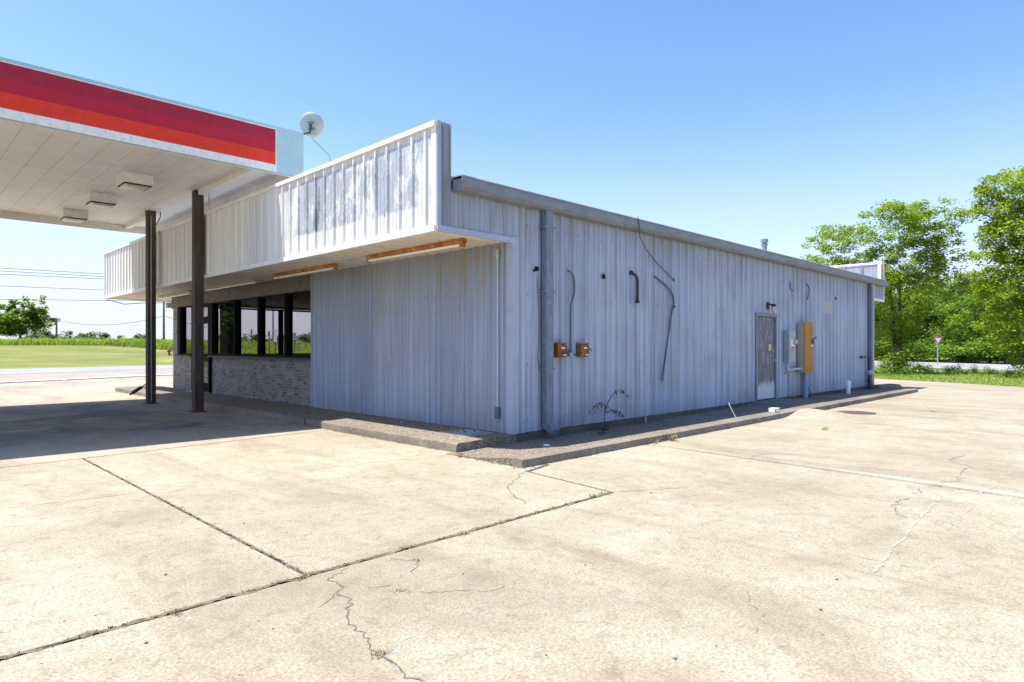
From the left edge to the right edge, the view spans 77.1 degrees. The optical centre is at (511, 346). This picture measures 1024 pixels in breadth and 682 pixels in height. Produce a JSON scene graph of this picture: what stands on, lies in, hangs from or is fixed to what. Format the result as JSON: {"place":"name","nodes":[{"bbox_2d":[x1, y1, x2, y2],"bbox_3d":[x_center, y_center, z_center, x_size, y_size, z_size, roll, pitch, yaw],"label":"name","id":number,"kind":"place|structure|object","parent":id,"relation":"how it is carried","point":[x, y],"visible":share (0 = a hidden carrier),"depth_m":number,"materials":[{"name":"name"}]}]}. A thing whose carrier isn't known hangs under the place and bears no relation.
{"place":"outdoors","nodes":[
{"label":"outdoors","id":0,"kind":"place"},
{"bbox_2d":[2,274,96,278],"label":"overhead wire","id":1,"kind":"object","parent":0,"point":[49,276],"visible":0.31,"depth_m":58.18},
{"bbox_2d":[4,268,99,273],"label":"overhead wire","id":2,"kind":"object","parent":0,"point":[46,270],"visible":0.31,"depth_m":58.03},
{"bbox_2d":[0,299,122,300],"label":"overhead wire","id":3,"kind":"object","parent":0,"point":[38,299],"visible":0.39,"depth_m":57.53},
{"bbox_2d":[0,368,172,381],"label":"gravel shoulder","id":4,"kind":"object","parent":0,"point":[36,376],"visible":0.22,"depth_m":34.09},
{"bbox_2d":[0,365,172,374],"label":"road","id":5,"kind":"structure","parent":0,"point":[48,370],"depth_m":41.33,"materials":[{"name":"asphalt"}]},
{"bbox_2d":[0,459,301,659],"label":"pavement","id":6,"kind":"structure","parent":0,"point":[70,568],"depth_m":4.40,"materials":[{"name":"concrete"}]},
{"bbox_2d":[0,375,326,467],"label":"pavement","id":7,"kind":"structure","parent":0,"point":[48,421],"depth_m":12.17,"materials":[{"name":"concrete"}]},
{"bbox_2d":[0,56,305,412],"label":"fuel canopy","id":8,"kind":"object","parent":7,"relation":"on","point":[68,141],"visible":0.93,"depth_m":12.12,"materials":[{"name":"metal"}]},
{"bbox_2d":[59,208,87,222],"bbox_3d":[-11.306,-3.369,16.565,0.540,0.262,0.540,0,0,45],"label":"canopy light","id":9,"kind":"object","parent":8,"relation":"attached to","point":[73,215],"visible":1,"depth_m":16.40,"materials":[{"name":"metal"}]},
{"bbox_2d":[84,192,116,208],"bbox_3d":[-9.495,-3.369,14.827,0.540,0.262,0.540,0,0,45],"label":"canopy light","id":10,"kind":"object","parent":8,"relation":"attached to","point":[99,200],"visible":1,"depth_m":14.67,"materials":[{"name":"metal"}]},
{"bbox_2d":[116,171,152,191],"bbox_3d":[-7.733,-3.369,13.166,0.540,0.262,0.540,0,0,45],"label":"canopy light","id":11,"kind":"object","parent":8,"relation":"attached to","point":[133,181],"visible":1,"depth_m":13.00,"materials":[{"name":"metal"}]},
{"bbox_2d":[6,421,677,659],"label":"dry grass","id":12,"kind":"structure","parent":7,"relation":"on","point":[305,574],"depth_m":4.36,"materials":[{"name":"plant"}]},
{"bbox_2d":[121,386,206,395],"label":"front walk","id":13,"kind":"structure","parent":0,"point":[169,391],"depth_m":19.28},
{"bbox_2d":[178,393,357,424],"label":"front walk","id":14,"kind":"structure","parent":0,"point":[294,409],"depth_m":14.15,"materials":[{"name":"concrete"}]},
{"bbox_2d":[85,430,606,573],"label":"pavement","id":15,"kind":"structure","parent":0,"point":[291,508],"depth_m":6.49,"materials":[{"name":"concrete"}]},
{"bbox_2d":[315,413,515,450],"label":"front walk","id":16,"kind":"structure","parent":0,"point":[432,430],"depth_m":10.28,"materials":[{"name":"concrete"}]},
{"bbox_2d":[439,428,492,436],"bbox_3d":[-0.698,1.296,9.823,0.720,0.055,0.510,0,0,45],"label":"utility cover","id":17,"kind":"object","parent":16,"relation":"on","point":[467,432],"visible":0.96,"depth_m":9.77,"materials":[{"name":"metal"}]},
{"bbox_2d":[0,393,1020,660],"bbox_3d":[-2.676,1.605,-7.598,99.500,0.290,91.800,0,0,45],"label":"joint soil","id":18,"kind":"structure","parent":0,"point":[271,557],"depth_m":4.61,"materials":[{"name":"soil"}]},
{"bbox_2d":[0,445,1023,681],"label":"pavement","id":19,"kind":"structure","parent":0,"point":[950,608],"depth_m":3.67,"materials":[{"name":"concrete"}]},
{"bbox_2d":[13,449,973,681],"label":"pavement crack","id":20,"kind":"object","parent":19,"relation":"on","point":[387,659],"visible":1,"depth_m":3.82,"materials":[{"name":"concrete"}]},
{"bbox_2d":[326,470,970,681],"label":"chipped edge","id":21,"kind":"object","parent":19,"relation":"on","point":[399,647],"visible":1,"depth_m":3.63,"materials":[{"name":"concrete"}]},
{"bbox_2d":[798,471,1012,571],"bbox_3d":[3.860,1.448,6.019,0.853,0.001,4.848,0,0,45],"label":"pale scrape mark","id":22,"kind":"object","parent":19,"relation":"on","point":[883,559],"visible":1,"depth_m":4.96,"materials":[{"name":"concrete"}]},
{"bbox_2d":[0,345,1023,386],"bbox_3d":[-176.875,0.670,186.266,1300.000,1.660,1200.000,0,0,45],"label":"grass ground","id":23,"kind":"structure","parent":0,"point":[33,356],"depth_m":53.23,"materials":[{"name":"plant"}]},
{"bbox_2d":[0,295,59,338],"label":"tree","id":24,"kind":"object","parent":23,"relation":"on","point":[11,321],"visible":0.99,"depth_m":79.55,"materials":[{"name":"green plant"}]},
{"bbox_2d":[22,328,73,339],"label":"tree","id":25,"kind":"object","parent":23,"relation":"on","point":[42,334],"visible":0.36,"depth_m":259.55,"materials":[{"name":"green plant"}]},
{"bbox_2d":[0,374,172,383],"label":"white kerb","id":26,"kind":"structure","parent":23,"relation":"on","point":[1,382],"depth_m":28.34,"materials":[{"name":"concrete"}]},
{"bbox_2d":[73,331,110,339],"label":"tree","id":27,"kind":"object","parent":23,"relation":"on","point":[89,335],"visible":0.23,"depth_m":290.37,"materials":[{"name":"green plant"}]},
{"bbox_2d":[117,333,156,339],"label":"tree","id":28,"kind":"object","parent":23,"relation":"on","point":[138,336],"visible":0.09,"depth_m":295.76,"materials":[{"name":"green plant"}]},
{"bbox_2d":[0,336,310,353],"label":"tall grass","id":29,"kind":"structure","parent":23,"relation":"on","point":[166,344],"depth_m":62.03,"materials":[{"name":"plant"}]},
{"bbox_2d":[163,302,164,339],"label":"utility pole","id":30,"kind":"object","parent":23,"relation":"on","point":[164,320],"visible":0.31,"depth_m":85.93,"materials":[{"name":"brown wood"}]},
{"bbox_2d":[219,334,256,341],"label":"tree","id":31,"kind":"object","parent":23,"relation":"on","point":[253,337],"visible":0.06,"depth_m":304.52,"materials":[{"name":"green plant"}]},
{"bbox_2d":[272,311,273,340],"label":"utility pole","id":32,"kind":"object","parent":23,"relation":"on","point":[272,325],"visible":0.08,"depth_m":129.92,"materials":[{"name":"grey wood"}]},
{"bbox_2d":[274,329,276,352],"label":"roadside sign","id":33,"kind":"object","parent":23,"relation":"on","point":[275,335],"visible":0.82,"depth_m":59.95,"materials":[{"name":"white metal"}]},
{"bbox_2d":[115,387,462,451],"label":"walk kerb","id":34,"kind":"structure","parent":23,"relation":"on","point":[429,442],"depth_m":11.19,"materials":[{"name":"concrete"}]},
{"bbox_2d":[270,335,310,345],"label":"tree","id":35,"kind":"object","parent":23,"relation":"on","point":[303,338],"visible":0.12,"depth_m":283.32,"materials":[{"name":"green plant"}]},
{"bbox_2d":[103,120,888,441],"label":"store building","id":36,"kind":"structure","parent":23,"relation":"on","point":[413,336],"depth_m":11.85,"materials":[{"name":"metal"}]},
{"bbox_2d":[158,290,191,299],"bbox_3d":[-9.890,-1.518,18.825,2.650,0.125,0.118,0,0,45],"label":"tube light","id":37,"kind":"object","parent":36,"relation":"attached to","point":[176,294],"visible":0.94,"depth_m":18.62,"materials":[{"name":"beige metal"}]},
{"bbox_2d":[181,306,190,354],"bbox_3d":[-9.841,-0.500,19.560,0.980,1.480,0.150,0,0,45],"label":"window","id":38,"kind":"structure","parent":36,"relation":"in","point":[183,309],"depth_m":19.88,"materials":[{"name":"black metal"}]},
{"bbox_2d":[204,319,207,391],"bbox_3d":[-9.032,0.245,18.645,1.200,2.070,0.142,0,0,45],"label":"entrance door","id":39,"kind":"structure","parent":36,"relation":"in","point":[205,321],"depth_m":18.39,"materials":[{"name":"black metal"}]},
{"bbox_2d":[213,300,232,355],"bbox_3d":[-7.803,-0.500,17.525,1.500,1.480,0.150,0,0,45],"label":"window","id":40,"kind":"structure","parent":36,"relation":"in","point":[215,305],"depth_m":18.03,"materials":[{"name":"black metal"}]},
{"bbox_2d":[206,278,256,290],"bbox_3d":[-6.954,-1.518,15.822,2.850,0.125,0.118,0,0,45],"label":"tube light","id":41,"kind":"object","parent":36,"relation":"attached to","point":[233,284],"visible":1,"depth_m":15.60,"materials":[{"name":"beige metal"}]},
{"bbox_2d":[235,297,256,356],"bbox_3d":[-6.731,-0.500,16.455,1.410,1.480,0.150,0,0,45],"label":"window","id":42,"kind":"structure","parent":36,"relation":"in","point":[237,302],"depth_m":16.91,"materials":[{"name":"black metal"}]},
{"bbox_2d":[241,308,279,354],"bbox_3d":[-8.801,-0.530,22.443,0.080,1.620,1.440,0,0,45],"label":"window","id":43,"kind":"structure","parent":36,"relation":"in","point":[278,310],"depth_m":22.90,"materials":[{"name":"black metal"}]},
{"bbox_2d":[259,294,283,356],"bbox_3d":[-5.698,-0.500,15.423,1.390,1.480,0.150,0,0,45],"label":"window","id":44,"kind":"structure","parent":36,"relation":"in","point":[262,300],"depth_m":15.87,"materials":[{"name":"black metal"}]},
{"bbox_2d":[283,310,310,354],"bbox_3d":[-7.546,-0.530,23.699,0.080,1.620,1.990,0,0,45],"label":"window","id":45,"kind":"structure","parent":36,"relation":"in","point":[283,310],"depth_m":23.46,"materials":[{"name":"black metal"}]},
{"bbox_2d":[286,290,310,357],"bbox_3d":[-4.725,-0.500,14.452,1.240,1.480,0.150,0,0,45],"label":"window","id":46,"kind":"structure","parent":36,"relation":"in","point":[289,296],"depth_m":14.85,"materials":[{"name":"black metal"}]},
{"bbox_2d":[272,263,338,279],"bbox_3d":[-4.233,-1.518,13.006,2.620,0.125,0.118,0,0,45],"label":"tube light","id":47,"kind":"object","parent":36,"relation":"attached to","point":[320,268],"visible":1,"depth_m":12.81,"materials":[{"name":"metal"}]},
{"bbox_2d":[300,112,323,139],"bbox_3d":[-4.803,-4.642,14.204,0.528,1.197,1.294,0,0,45],"label":"satellite dish","id":48,"kind":"object","parent":36,"relation":"attached to","point":[312,125],"visible":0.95,"depth_m":14.37,"materials":[{"name":"paint"}]},
{"bbox_2d":[366,238,466,262],"bbox_3d":[-1.586,-1.518,10.208,2.520,0.125,0.118,0,0,45],"label":"tube light","id":49,"kind":"object","parent":36,"relation":"attached to","point":[459,242],"visible":1,"depth_m":10.01,"materials":[{"name":"metal"}]},
{"bbox_2d":[495,249,499,418],"bbox_3d":[-0.221,-0.200,9.749,0.080,2.580,0.056,0,0,45],"label":"wall conduit","id":50,"kind":"object","parent":36,"relation":"attached to","point":[497,408],"depth_m":9.74,"materials":[{"name":"metal"}]},
{"bbox_2d":[554,342,567,356],"bbox_3d":[0.782,0.046,10.250,0.112,0.238,0.242,0,0,45],"label":"safety switch","id":51,"kind":"object","parent":36,"relation":"attached to","point":[560,349],"visible":0.93,"depth_m":10.19,"materials":[{"name":"metal"}]},
{"bbox_2d":[567,269,577,356],"bbox_3d":[0.950,-0.554,10.466,0.064,1.418,0.350,0,0,45],"label":"bent conduit","id":52,"kind":"object","parent":36,"relation":"attached to","point":[570,354],"visible":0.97,"depth_m":10.46,"materials":[{"name":"metal"}]},
{"bbox_2d":[576,343,591,356],"bbox_3d":[1.205,0.046,10.664,0.126,0.238,0.285,0,0,45],"label":"safety switch","id":53,"kind":"object","parent":36,"relation":"attached to","point":[583,349],"visible":1,"depth_m":10.60,"materials":[{"name":"metal"}]},
{"bbox_2d":[629,270,639,302],"bbox_3d":[2.236,-1.097,11.699,0.232,0.594,0.092,0,0,-18],"label":"black pipe","id":54,"kind":"object","parent":36,"relation":"attached to","point":[631,272],"visible":1,"depth_m":11.70,"materials":[{"name":"metal"}]},
{"bbox_2d":[638,218,673,279],"bbox_3d":[2.702,-1.833,12.162,0.099,1.019,1.560,0,0,38],"label":"drooping cable","id":55,"kind":"object","parent":36,"relation":"attached to","point":[647,250],"visible":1,"depth_m":12.01,"materials":[{"name":"rubber"}]},
{"bbox_2d":[654,276,674,380],"bbox_3d":[2.965,-0.356,12.483,0.685,2.021,0.051,0,0,-44],"label":"loose conduit","id":56,"kind":"object","parent":36,"relation":"attached to","point":[665,285],"visible":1,"depth_m":12.54,"materials":[{"name":"metal"}]},
{"bbox_2d":[761,239,767,249],"bbox_3d":[8.510,-3.030,21.649,0.238,1.240,0.238,0,0,45],"label":"vent pipe","id":57,"kind":"object","parent":36,"relation":"on","point":[764,244],"visible":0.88,"depth_m":21.57,"materials":[{"name":"metal"}]},
{"bbox_2d":[758,316,776,399],"bbox_3d":[6.272,0.268,15.829,0.137,2.025,1.056,0,0,45],"label":"side door","id":58,"kind":"structure","parent":36,"relation":"in","point":[766,360],"depth_m":15.85,"materials":[{"name":"metal"}]},
{"bbox_2d":[767,302,775,311],"bbox_3d":[6.400,-0.990,15.814,0.200,0.240,0.120,0,0,45],"label":"jar lamp","id":59,"kind":"object","parent":36,"relation":"attached to","point":[773,307],"visible":1,"depth_m":15.77,"materials":[{"name":"glass"}]},
{"bbox_2d":[784,330,801,373],"bbox_3d":[7.425,0.139,16.824,0.223,1.138,0.946,0,0,45],"label":"meter box","id":60,"kind":"object","parent":36,"relation":"attached to","point":[790,341],"visible":1,"depth_m":16.56,"materials":[{"name":"grey metal"}]},
{"bbox_2d":[797,322,816,397],"bbox_3d":[8.116,0.375,17.495,0.252,2.090,1.119,0,0,45],"label":"breaker box","id":61,"kind":"object","parent":36,"relation":"attached to","point":[805,338],"visible":0.97,"depth_m":17.18,"materials":[{"name":"orange metal"}]},
{"bbox_2d":[514,388,917,467],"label":"side kerb","id":62,"kind":"structure","parent":23,"relation":"on","point":[552,456],"depth_m":9.93,"materials":[{"name":"concrete"}]},
{"bbox_2d":[768,407,779,412],"bbox_3d":[5.402,1.297,13.236,0.160,0.090,0.230,0,0,45],"label":"plastic tub","id":63,"kind":"object","parent":62,"relation":"on","point":[774,410],"visible":1,"depth_m":13.17,"materials":[{"name":"white plastic"}]},
{"bbox_2d":[800,196,978,373],"bbox_3d":[21.172,-3.530,35.820,10.013,10.079,5.391,0,0,2],"label":"tree","id":64,"kind":"object","parent":23,"relation":"on","point":[912,218],"visible":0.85,"depth_m":35.39,"materials":[{"name":"green plant"}]},
{"bbox_2d":[874,352,910,373],"bbox_3d":[19.598,0.886,33.427,1.341,1.242,1.727,0,0,-39],"label":"shrub","id":65,"kind":"object","parent":23,"relation":"on","point":[887,363],"visible":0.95,"depth_m":33.31,"materials":[{"name":"green plant"}]},
{"bbox_2d":[874,296,915,359],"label":"tree","id":66,"kind":"object","parent":23,"relation":"on","point":[880,309],"visible":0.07,"depth_m":73.38,"materials":[{"name":"green plant"}]},
{"bbox_2d":[874,281,927,345],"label":"tree","id":67,"kind":"object","parent":23,"relation":"on","point":[902,292],"visible":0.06,"depth_m":77.26,"materials":[{"name":"green plant"}]},
{"bbox_2d":[877,349,926,373],"bbox_3d":[20.850,0.810,34.457,1.851,1.396,2.383,0,0,1],"label":"shrub","id":68,"kind":"object","parent":23,"relation":"on","point":[901,363],"visible":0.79,"depth_m":34.30,"materials":[{"name":"green plant"}]},
{"bbox_2d":[877,293,948,360],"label":"tree","id":69,"kind":"object","parent":23,"relation":"on","point":[928,316],"visible":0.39,"depth_m":67.37,"materials":[{"name":"green plant"}]},
{"bbox_2d":[899,358,931,373],"bbox_3d":[21.500,1.060,34.578,1.761,0.891,1.368,0,0,1],"label":"shrub","id":70,"kind":"object","parent":23,"relation":"on","point":[917,366],"visible":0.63,"depth_m":34.41,"materials":[{"name":"green plant"}]},
{"bbox_2d":[904,340,939,361],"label":"bush","id":71,"kind":"object","parent":23,"relation":"on","point":[926,352],"visible":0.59,"depth_m":64.22,"materials":[{"name":"green plant"}]},
{"bbox_2d":[918,364,934,373],"bbox_3d":[22.623,1.195,34.964,1.036,0.618,0.805,0,0,-21],"label":"shrub","id":72,"kind":"object","parent":23,"relation":"on","point":[929,366],"visible":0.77,"depth_m":34.88,"materials":[{"name":"green plant"}]},
{"bbox_2d":[897,273,958,334],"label":"tree","id":73,"kind":"object","parent":23,"relation":"on","point":[935,292],"visible":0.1,"depth_m":74.92,"materials":[{"name":"green plant"}]},
{"bbox_2d":[908,293,964,360],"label":"tree","id":74,"kind":"object","parent":23,"relation":"on","point":[937,321],"visible":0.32,"depth_m":67.21,"materials":[{"name":"green plant"}]},
{"bbox_2d":[933,337,942,365],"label":"yield sign","id":75,"kind":"object","parent":23,"relation":"on","point":[938,340],"visible":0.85,"depth_m":48.97,"materials":[{"name":"metal"}]},
{"bbox_2d":[903,271,983,330],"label":"tree","id":76,"kind":"object","parent":23,"relation":"on","point":[947,287],"visible":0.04,"depth_m":76.18,"materials":[{"name":"green plant"}]},
{"bbox_2d":[926,344,970,362],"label":"bush","id":77,"kind":"object","parent":23,"relation":"on","point":[935,352],"visible":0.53,"depth_m":61.40,"materials":[{"name":"green plant"}]},
{"bbox_2d":[941,365,956,374],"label":"shrub","id":78,"kind":"object","parent":23,"relation":"on","point":[948,370],"visible":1,"depth_m":33.98,"materials":[{"name":"green plant"}]},
{"bbox_2d":[924,294,990,362],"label":"tree","id":79,"kind":"object","parent":23,"relation":"on","point":[953,340],"visible":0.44,"depth_m":63.64,"materials":[{"name":"green plant"}]},
{"bbox_2d":[940,340,977,362],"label":"bush","id":80,"kind":"object","parent":23,"relation":"on","point":[947,351],"visible":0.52,"depth_m":59.88,"materials":[{"name":"green plant"}]},
{"bbox_2d":[952,364,968,373],"bbox_3d":[24.233,1.189,34.945,1.140,0.630,0.885,0,0,27],"label":"shrub","id":81,"kind":"object","parent":23,"relation":"on","point":[958,368],"visible":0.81,"depth_m":34.85,"materials":[{"name":"green plant"}]},
{"bbox_2d":[935,280,1009,357],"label":"tree","id":82,"kind":"object","parent":23,"relation":"on","point":[959,295],"visible":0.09,"depth_m":69.85,"materials":[{"name":"green plant"}]},
{"bbox_2d":[964,364,982,375],"bbox_3d":[23.758,1.174,32.980,0.805,0.660,1.036,0,0,-1],"label":"shrub","id":83,"kind":"object","parent":23,"relation":"on","point":[974,370],"visible":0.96,"depth_m":32.95,"materials":[{"name":"green plant"}]},
{"bbox_2d":[957,335,995,363],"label":"bush","id":84,"kind":"object","parent":23,"relation":"on","point":[973,354],"visible":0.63,"depth_m":57.74,"materials":[{"name":"green plant"}]},
{"bbox_2d":[944,276,1011,327],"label":"tree","id":85,"kind":"object","parent":23,"relation":"on","point":[982,299],"visible":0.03,"depth_m":71.25,"materials":[{"name":"green plant"}]},
{"bbox_2d":[940,272,1022,330],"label":"tree","id":86,"kind":"object","parent":23,"relation":"on","point":[974,288],"visible":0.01,"depth_m":75.53,"materials":[{"name":"green plant"}]},
{"bbox_2d":[943,291,1020,362],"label":"tree","id":87,"kind":"object","parent":23,"relation":"on","point":[975,315],"visible":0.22,"depth_m":60.09,"materials":[{"name":"green plant"}]},
{"bbox_2d":[950,277,1023,360],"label":"tree","id":88,"kind":"object","parent":23,"relation":"on","point":[993,310],"visible":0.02,"depth_m":63.66,"materials":[{"name":"green plant"}]},
{"bbox_2d":[980,365,1001,374],"bbox_3d":[24.152,1.207,32.539,1.036,0.593,0.805,0,0,-15],"label":"shrub","id":89,"kind":"object","parent":23,"relation":"on","point":[989,371],"visible":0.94,"depth_m":32.48,"materials":[{"name":"green plant"}]},
{"bbox_2d":[961,165,1023,369],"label":"tree","id":90,"kind":"object","parent":23,"relation":"on","point":[1012,209],"visible":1,"depth_m":31.08,"materials":[{"name":"green plant"}]},
{"bbox_2d":[967,337,1023,363],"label":"bush","id":91,"kind":"object","parent":23,"relation":"on","point":[986,350],"visible":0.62,"depth_m":55.89,"materials":[{"name":"green plant"}]},
{"bbox_2d":[980,289,1023,360],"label":"tree","id":92,"kind":"object","parent":23,"relation":"on","point":[1002,324],"visible":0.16,"depth_m":56.03,"materials":[{"name":"green plant"}]},
{"bbox_2d":[981,341,1023,364],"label":"bush","id":93,"kind":"object","parent":23,"relation":"on","point":[1005,352],"visible":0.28,"depth_m":55.14,"materials":[{"name":"green plant"}]},
{"bbox_2d":[996,368,1019,377],"bbox_3d":[24.030,1.245,31.045,0.805,0.517,1.036,0,0,-41],"label":"shrub","id":94,"kind":"object","parent":23,"relation":"on","point":[1011,372],"visible":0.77,"depth_m":31.03,"materials":[{"name":"green plant"}]},
{"bbox_2d":[1008,368,1023,377],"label":"shrub","id":95,"kind":"object","parent":23,"relation":"on","point":[1018,372],"visible":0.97,"depth_m":30.08,"materials":[{"name":"green plant"}]},
{"bbox_2d":[0,0,1023,340],"label":"sky","id":96,"kind":"structure","parent":0,"point":[745,122],"materials":[{"name":"blue"}]},
{"bbox_2d":[447,421,711,465],"bbox_3d":[1.371,1.449,10.018,1.334,0.202,5.050,0,0,45],"label":"side strip","id":97,"kind":"object","parent":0,"point":[506,454],"visible":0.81,"depth_m":9.44,"materials":[{"name":"concrete"}]},
{"bbox_2d":[589,390,628,426],"bbox_3d":[1.629,1.077,10.903,0.179,0.686,1.106,0,0,45],"label":"dead sapling","id":98,"kind":"object","parent":97,"relation":"on","point":[615,411],"visible":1,"depth_m":10.97,"materials":[{"name":"plant"}]},
{"bbox_2d":[656,389,907,422],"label":"side paving","id":99,"kind":"structure","parent":0,"point":[761,407],"depth_m":14.59,"materials":[{"name":"concrete"}]},
{"bbox_2d":[846,380,850,393],"bbox_3d":[9.905,1.215,18.914,0.132,0.470,0.132,0,0,45],"label":"cleanout pipe","id":100,"kind":"object","parent":99,"relation":"on","point":[848,386],"visible":0.93,"depth_m":18.88,"materials":[{"name":"white plastic"}]},
{"bbox_2d":[860,356,873,389],"bbox_3d":[11.569,0.843,20.920,0.199,1.114,0.910,0,0,45],"label":"gas riser","id":101,"kind":"object","parent":99,"relation":"on","point":[870,372],"visible":1,"depth_m":21.11,"materials":[{"name":"metal"}]},
{"bbox_2d":[871,384,902,388],"bbox_3d":[12.614,1.345,21.548,0.745,0.210,1.240,0,0,45],"label":"concrete slab","id":102,"kind":"object","parent":99,"relation":"on","point":[887,386],"visible":0.84,"depth_m":21.35,"materials":[{"name":"concrete"}]},
{"bbox_2d":[648,398,1023,498],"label":"pavement","id":103,"kind":"structure","parent":0,"point":[913,438],"depth_m":9.75,"materials":[{"name":"concrete"}]},
{"bbox_2d":[589,411,934,497],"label":"green weeds","id":104,"kind":"object","parent":103,"relation":"on","point":[824,428],"visible":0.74,"depth_m":6.32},
{"bbox_2d":[785,408,852,419],"bbox_3d":[6.682,1.394,13.583,1.012,0.123,2.565,0,0,45],"label":"ramp patch","id":105,"kind":"object","parent":103,"relation":"on","point":[811,414],"visible":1,"depth_m":13.36,"materials":[{"name":"concrete"}]},
{"bbox_2d":[681,448,1023,497],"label":"pale pavement strip","id":106,"kind":"object","parent":103,"relation":"on","point":[1009,493],"visible":1,"depth_m":7.00,"materials":[{"name":"concrete"}]},
{"bbox_2d":[836,411,876,414],"bbox_3d":[7.582,1.445,14.168,0.799,0.008,0.799,0,0,45],"label":"manhole cover","id":107,"kind":"object","parent":103,"relation":"on","point":[858,412],"visible":0.94,"depth_m":14.17,"materials":[{"name":"metal"}]},
{"bbox_2d":[874,361,1022,370],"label":"side road","id":108,"kind":"structure","parent":0,"point":[997,367],"depth_m":50.12,"materials":[{"name":"asphalt"}]},
{"bbox_2d":[874,379,1023,406],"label":"pavement","id":109,"kind":"structure","parent":0,"point":[975,393],"depth_m":20.47,"materials":[{"name":"concrete"}]},
{"bbox_2d":[874,367,1023,386],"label":"verge grass","id":110,"kind":"structure","parent":0,"point":[970,377],"depth_m":30.02,"materials":[{"name":"plant"}]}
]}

